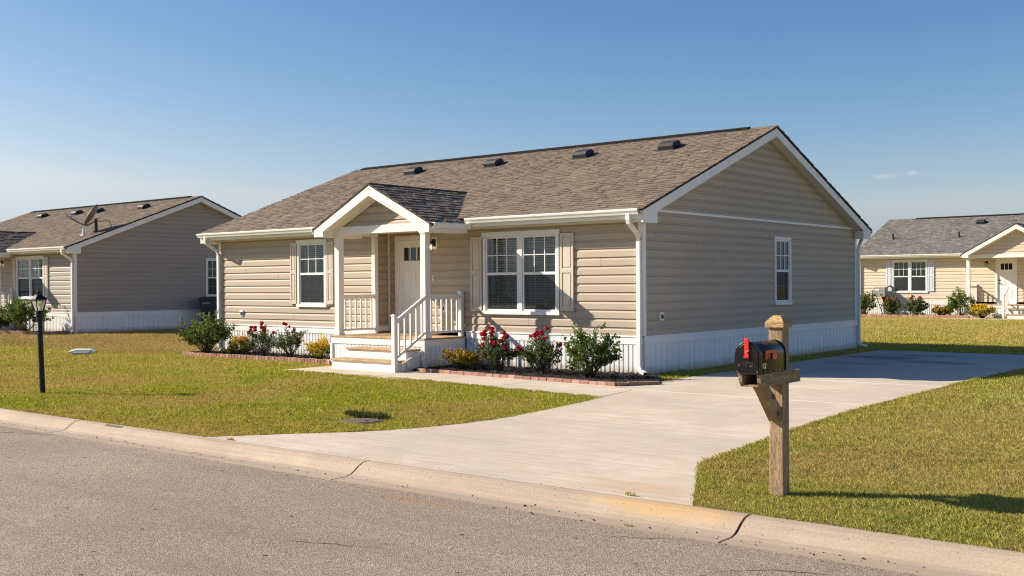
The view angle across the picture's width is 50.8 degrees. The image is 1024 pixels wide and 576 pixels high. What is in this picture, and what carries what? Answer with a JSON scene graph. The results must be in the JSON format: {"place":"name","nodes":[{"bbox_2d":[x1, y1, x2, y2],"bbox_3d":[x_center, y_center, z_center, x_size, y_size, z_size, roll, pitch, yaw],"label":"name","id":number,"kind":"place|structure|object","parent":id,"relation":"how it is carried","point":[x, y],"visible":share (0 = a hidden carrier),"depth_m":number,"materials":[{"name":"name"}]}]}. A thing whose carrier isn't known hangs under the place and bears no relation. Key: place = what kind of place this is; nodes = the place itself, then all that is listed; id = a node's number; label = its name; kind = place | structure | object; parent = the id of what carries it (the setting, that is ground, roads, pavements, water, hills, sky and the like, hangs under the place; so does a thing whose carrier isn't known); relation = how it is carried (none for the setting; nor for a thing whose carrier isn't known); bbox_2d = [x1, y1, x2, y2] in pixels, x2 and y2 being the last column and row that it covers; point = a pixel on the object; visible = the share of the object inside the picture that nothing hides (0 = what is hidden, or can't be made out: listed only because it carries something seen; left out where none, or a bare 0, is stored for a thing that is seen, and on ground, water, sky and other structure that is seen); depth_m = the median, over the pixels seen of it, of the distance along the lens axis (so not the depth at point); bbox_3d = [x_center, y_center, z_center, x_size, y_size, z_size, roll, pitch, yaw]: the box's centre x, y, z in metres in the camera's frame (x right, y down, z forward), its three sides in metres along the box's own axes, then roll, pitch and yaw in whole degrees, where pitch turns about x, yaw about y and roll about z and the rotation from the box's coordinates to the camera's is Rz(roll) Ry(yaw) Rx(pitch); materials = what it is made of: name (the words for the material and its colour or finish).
{"place":"outdoors","nodes":[
{"label":"outdoors","id":0,"kind":"place"},
{"bbox_2d":[0,426,920,575],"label":"road","id":1,"kind":"structure","parent":0,"point":[70,506],"depth_m":8.03,"materials":[{"name":"grey asphalt"}]},
{"bbox_2d":[3,421,1013,571],"bbox_3d":[-3.128,1.754,11.656,21.880,0.131,0.719,0,0,39],"label":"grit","id":2,"kind":"object","parent":1,"relation":"on","point":[525,505],"visible":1,"depth_m":8.84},
{"bbox_2d":[0,408,1023,575],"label":"curb","id":3,"kind":"structure","parent":1,"relation":"on","point":[903,553],"depth_m":8.60,"materials":[{"name":"concrete"}]},
{"bbox_2d":[700,569,826,575],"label":"road crack","id":4,"kind":"object","parent":1,"relation":"on","point":[775,569],"visible":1,"depth_m":6.85,"materials":[{"name":"grey asphalt"}]},
{"bbox_2d":[0,316,1023,551],"bbox_3d":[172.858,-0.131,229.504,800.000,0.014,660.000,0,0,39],"label":"lawn ground","id":5,"kind":"structure","parent":0,"point":[384,421],"depth_m":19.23,"materials":[{"name":"green plant"}]},
{"bbox_2d":[0,305,12,327],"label":"shrub","id":6,"kind":"object","parent":5,"relation":"on","point":[6,323],"visible":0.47,"depth_m":41.38,"materials":[{"name":"green plant"}]},
{"bbox_2d":[0,296,60,330],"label":"shrub","id":7,"kind":"object","parent":5,"relation":"on","point":[18,314],"visible":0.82,"depth_m":40.12,"materials":[{"name":"green plant"}]},
{"bbox_2d":[0,331,68,333],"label":"brick edging","id":8,"kind":"object","parent":5,"relation":"on","point":[29,332],"visible":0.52,"depth_m":40.18,"materials":[{"name":"red brick"}]},
{"bbox_2d":[30,289,46,393],"bbox_3d":[-7.639,0.899,17.481,0.214,1.780,0.200,-6,-3,39],"label":"lamp post","id":9,"kind":"object","parent":5,"relation":"on","point":[38,296],"visible":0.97,"depth_m":17.45,"materials":[{"name":"black metal"}]},
{"bbox_2d":[68,348,95,354],"bbox_3d":[-11.273,1.670,28.225,0.669,0.114,1.346,0,0,-18],"label":"utility box","id":10,"kind":"object","parent":5,"relation":"on","point":[85,351],"visible":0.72,"depth_m":28.07,"materials":[{"name":"grey plastic"}]},
{"bbox_2d":[0,196,240,333],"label":"mobile home","id":11,"kind":"object","parent":5,"relation":"on","point":[143,265],"visible":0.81,"depth_m":42.93,"materials":[{"name":"grey"}]},
{"bbox_2d":[15,255,43,298],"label":"window","id":12,"kind":"structure","parent":11,"relation":"in","point":[29,269],"depth_m":42.77,"materials":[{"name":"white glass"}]},
{"bbox_2d":[66,204,111,235],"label":"satellite dish","id":13,"kind":"object","parent":11,"relation":"on","point":[91,214],"visible":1,"depth_m":41.54,"materials":[{"name":"grey metal"}]},
{"bbox_2d":[205,258,216,296],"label":"window","id":14,"kind":"structure","parent":11,"relation":"in","point":[211,263],"depth_m":45.42,"materials":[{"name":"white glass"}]},
{"bbox_2d":[198,297,216,323],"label":"trash bin","id":15,"kind":"object","parent":5,"relation":"on","point":[208,304],"visible":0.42,"depth_m":43.68,"materials":[{"name":"grey plastic"}]},
{"bbox_2d":[183,349,330,363],"bbox_3d":[-5.929,1.651,25.775,5.801,0.136,1.055,0,0,39],"label":"brick edging","id":16,"kind":"object","parent":5,"relation":"on","point":[250,357],"visible":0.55,"depth_m":25.27,"materials":[{"name":"red brick"}]},
{"bbox_2d":[198,349,329,358],"bbox_3d":[-5.732,1.648,25.911,5.762,0.100,1.362,0,0,39],"label":"mulch bed","id":17,"kind":"object","parent":5,"relation":"on","point":[222,351],"visible":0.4,"depth_m":26.30,"materials":[{"name":"brown wood"}]},
{"bbox_2d":[175,309,238,352],"bbox_3d":[-7.750,1.089,27.148,1.546,1.135,1.472,0,0,39],"label":"shrub","id":18,"kind":"object","parent":17,"relation":"on","point":[198,334],"visible":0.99,"depth_m":26.97,"materials":[{"name":"green plant"}]},
{"bbox_2d":[224,334,257,354],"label":"shrub","id":19,"kind":"object","parent":17,"relation":"on","point":[233,347],"visible":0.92,"depth_m":26.39,"materials":[{"name":"yellow plant"}]},
{"bbox_2d":[245,321,278,355],"bbox_3d":[-6.031,1.223,25.994,0.798,0.851,0.898,0,0,-3],"label":"rose bush","id":20,"kind":"object","parent":17,"relation":"on","point":[264,339],"visible":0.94,"depth_m":25.91,"materials":[{"name":"green plant"}]},
{"bbox_2d":[272,322,307,356],"bbox_3d":[-5.182,1.218,25.245,0.816,0.853,0.794,0,0,-6],"label":"rose bush","id":21,"kind":"object","parent":17,"relation":"on","point":[292,340],"visible":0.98,"depth_m":25.20,"materials":[{"name":"green plant"}]},
{"bbox_2d":[301,333,330,358],"bbox_3d":[-4.418,1.319,24.496,0.752,0.646,0.703,-1,0,-40],"label":"shrub","id":22,"kind":"object","parent":17,"relation":"on","point":[322,345],"visible":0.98,"depth_m":24.44,"materials":[{"name":"yellow plant"}]},
{"bbox_2d":[285,366,381,374],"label":"walkway","id":23,"kind":"structure","parent":5,"relation":"on","point":[326,369],"depth_m":21.77,"materials":[{"name":"concrete"}]},
{"bbox_2d":[340,418,381,423],"bbox_3d":[-1.919,1.703,13.710,0.537,0.056,0.537,0,0,39],"label":"valve cover","id":24,"kind":"object","parent":5,"relation":"in","point":[365,420],"visible":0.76,"depth_m":13.68,"materials":[{"name":"grey plastic"}]},
{"bbox_2d":[342,409,390,419],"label":"grass tuft","id":25,"kind":"object","parent":5,"relation":"on","point":[366,414],"visible":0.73,"depth_m":14.05,"materials":[{"name":"green plant"}]},
{"bbox_2d":[356,371,466,379],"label":"walkway","id":26,"kind":"structure","parent":5,"relation":"on","point":[414,375],"depth_m":20.49,"materials":[{"name":"concrete"}]},
{"bbox_2d":[429,375,537,386],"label":"walkway","id":27,"kind":"structure","parent":5,"relation":"on","point":[483,380],"depth_m":19.28,"materials":[{"name":"concrete"}]},
{"bbox_2d":[196,125,872,374],"bbox_3d":[0.104,-0.979,27.533,13.605,5.266,13.009,0,0,39],"label":"mobile home","id":28,"kind":"object","parent":5,"relation":"on","point":[686,251],"visible":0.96,"depth_m":23.14,"materials":[{"name":"beige plastic"}]},
{"bbox_2d":[296,239,327,306],"bbox_3d":[-4.715,-0.355,26.056,1.100,1.630,0.390,0,0,39],"label":"window","id":29,"kind":"structure","parent":28,"relation":"in","point":[311,253],"depth_m":26.13,"materials":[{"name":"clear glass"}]},
{"bbox_2d":[400,240,420,331],"bbox_3d":[-2.202,-0.049,24.548,0.888,2.077,0.120,0,0,39],"label":"door","id":30,"kind":"structure","parent":28,"relation":"in","point":[410,268],"depth_m":24.60,"materials":[{"name":"paint"}]},
{"bbox_2d":[481,229,560,314],"bbox_3d":[0.265,-0.309,22.004,2.020,1.700,0.390,0,0,39],"label":"window","id":31,"kind":"structure","parent":28,"relation":"in","point":[521,276],"depth_m":21.94,"materials":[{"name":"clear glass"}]},
{"bbox_2d":[773,236,792,304],"bbox_3d":[6.068,-0.391,24.746,0.390,1.550,0.850,0,0,39],"label":"window","id":32,"kind":"structure","parent":28,"relation":"in","point":[782,245],"depth_m":24.92,"materials":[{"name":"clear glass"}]},
{"bbox_2d":[413,364,659,382],"bbox_3d":[0.541,1.624,20.387,5.533,0.100,1.956,0,0,39],"label":"mulch bed","id":33,"kind":"object","parent":5,"relation":"on","point":[613,376],"visible":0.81,"depth_m":20.13,"materials":[{"name":"brown wood"}]},
{"bbox_2d":[439,348,484,368],"bbox_3d":[-0.998,1.396,21.623,0.812,0.469,1.018,-1,0,-41],"label":"shrub","id":34,"kind":"object","parent":33,"relation":"on","point":[459,359],"visible":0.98,"depth_m":21.44,"materials":[{"name":"yellow plant"}]},
{"bbox_2d":[475,326,520,370],"bbox_3d":[-0.284,1.178,20.961,0.870,0.897,0.786,0,0,39],"label":"rose bush","id":35,"kind":"object","parent":33,"relation":"on","point":[490,353],"visible":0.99,"depth_m":20.82,"materials":[{"name":"green plant"}]},
{"bbox_2d":[515,325,562,373],"bbox_3d":[0.532,1.163,20.225,0.957,0.920,0.886,0,0,39],"label":"rose bush","id":36,"kind":"object","parent":33,"relation":"on","point":[543,353],"visible":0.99,"depth_m":20.14,"materials":[{"name":"green plant"}]},
{"bbox_2d":[562,322,622,377],"bbox_3d":[1.496,1.114,19.426,1.136,1.013,1.094,0,0,-15],"label":"shrub","id":37,"kind":"object","parent":33,"relation":"on","point":[604,356],"visible":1,"depth_m":19.28,"materials":[{"name":"green plant"}]},
{"bbox_2d":[417,368,659,385],"bbox_3d":[0.214,1.640,19.729,5.384,0.116,0.736,0,0,39],"label":"brick edging","id":38,"kind":"object","parent":5,"relation":"on","point":[632,383],"visible":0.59,"depth_m":19.09,"materials":[{"name":"red brick"}]},
{"bbox_2d":[497,381,629,396],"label":"walkway","id":39,"kind":"structure","parent":5,"relation":"on","point":[585,389],"depth_m":17.84,"materials":[{"name":"concrete"}]},
{"bbox_2d":[735,315,799,496],"bbox_3d":[2.052,0.962,8.593,0.232,1.478,0.775,0,0,39],"label":"mailbox","id":40,"kind":"object","parent":5,"relation":"on","point":[764,371],"visible":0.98,"depth_m":8.63,"materials":[{"name":"brown wood"}]},
{"bbox_2d":[735,338,761,373],"bbox_3d":[1.817,0.522,8.317,0.218,0.272,0.056,0,0,39],"label":"box door","id":41,"kind":"structure","parent":40,"relation":"in","point":[748,355],"depth_m":8.30,"materials":[{"name":"metal"}]},
{"bbox_2d":[860,292,877,313],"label":"shrub","id":42,"kind":"object","parent":5,"relation":"on","point":[865,302],"visible":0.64,"depth_m":54.76,"materials":[{"name":"green plant"}]},
{"bbox_2d":[879,296,903,314],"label":"rose bush","id":43,"kind":"object","parent":5,"relation":"on","point":[890,305],"visible":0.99,"depth_m":53.92,"materials":[{"name":"green plant"}]},
{"bbox_2d":[861,314,969,317],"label":"brick edging","id":44,"kind":"object","parent":5,"relation":"on","point":[926,316],"visible":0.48,"depth_m":52.41,"materials":[{"name":"red brick"}]},
{"bbox_2d":[903,295,929,314],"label":"rose bush","id":45,"kind":"object","parent":5,"relation":"on","point":[914,306],"visible":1,"depth_m":53.21,"materials":[{"name":"green plant"}]},
{"bbox_2d":[860,213,1023,318],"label":"mobile home","id":46,"kind":"object","parent":5,"relation":"on","point":[932,261],"visible":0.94,"depth_m":53.99,"materials":[{"name":"beige plastic"}]},
{"bbox_2d":[872,285,893,314],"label":"wall unit","id":47,"kind":"structure","parent":46,"relation":"attached to","point":[882,292],"depth_m":54.84,"materials":[{"name":"grey plastic"}]},
{"bbox_2d":[892,259,927,292],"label":"window","id":48,"kind":"structure","parent":46,"relation":"in","point":[908,276],"depth_m":54.41,"materials":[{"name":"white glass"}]},
{"bbox_2d":[998,260,1014,302],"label":"door","id":49,"kind":"structure","parent":46,"relation":"in","point":[1006,268],"depth_m":51.56,"materials":[{"name":"paint"}]},
{"bbox_2d":[931,304,954,314],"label":"shrub","id":50,"kind":"object","parent":5,"relation":"on","point":[940,310],"visible":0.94,"depth_m":52.43,"materials":[{"name":"yellow plant"}]},
{"bbox_2d":[946,286,977,315],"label":"shrub","id":51,"kind":"object","parent":5,"relation":"on","point":[955,303],"visible":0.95,"depth_m":51.59,"materials":[{"name":"green plant"}]},
{"bbox_2d":[963,303,996,317],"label":"shrub","id":52,"kind":"object","parent":5,"relation":"on","point":[980,309],"visible":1,"depth_m":50.13,"materials":[{"name":"yellow plant"}]},
{"bbox_2d":[0,0,1023,245],"label":"sky","id":53,"kind":"structure","parent":0,"point":[909,109],"materials":[{"name":"blue"}]},
{"bbox_2d":[209,390,868,505],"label":"driveway","id":54,"kind":"structure","parent":0,"point":[652,445],"depth_m":11.78,"materials":[{"name":"concrete"}]},
{"bbox_2d":[625,490,635,496],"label":"grass tuft","id":55,"kind":"object","parent":54,"relation":"on","point":[628,492],"visible":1,"depth_m":8.70,"materials":[{"name":"plant"}]},
{"bbox_2d":[616,374,940,404],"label":"driveway","id":56,"kind":"structure","parent":0,"point":[837,391],"depth_m":17.38,"materials":[{"name":"concrete"}]},
{"bbox_2d":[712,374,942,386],"bbox_3d":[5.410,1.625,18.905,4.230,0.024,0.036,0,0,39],"label":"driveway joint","id":57,"kind":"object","parent":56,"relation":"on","point":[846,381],"visible":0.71,"depth_m":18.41,"materials":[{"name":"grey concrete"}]},
{"bbox_2d":[713,360,1014,385],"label":"driveway","id":58,"kind":"structure","parent":0,"point":[927,375],"depth_m":20.38,"materials":[{"name":"concrete"}]},
{"bbox_2d":[809,350,1023,368],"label":"driveway","id":59,"kind":"structure","parent":0,"point":[953,359],"depth_m":23.96,"materials":[{"name":"concrete"}]},
{"bbox_2d":[940,318,1022,319],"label":"walkway","id":60,"kind":"structure","parent":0,"point":[978,318],"depth_m":49.92,"materials":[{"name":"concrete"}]}
]}

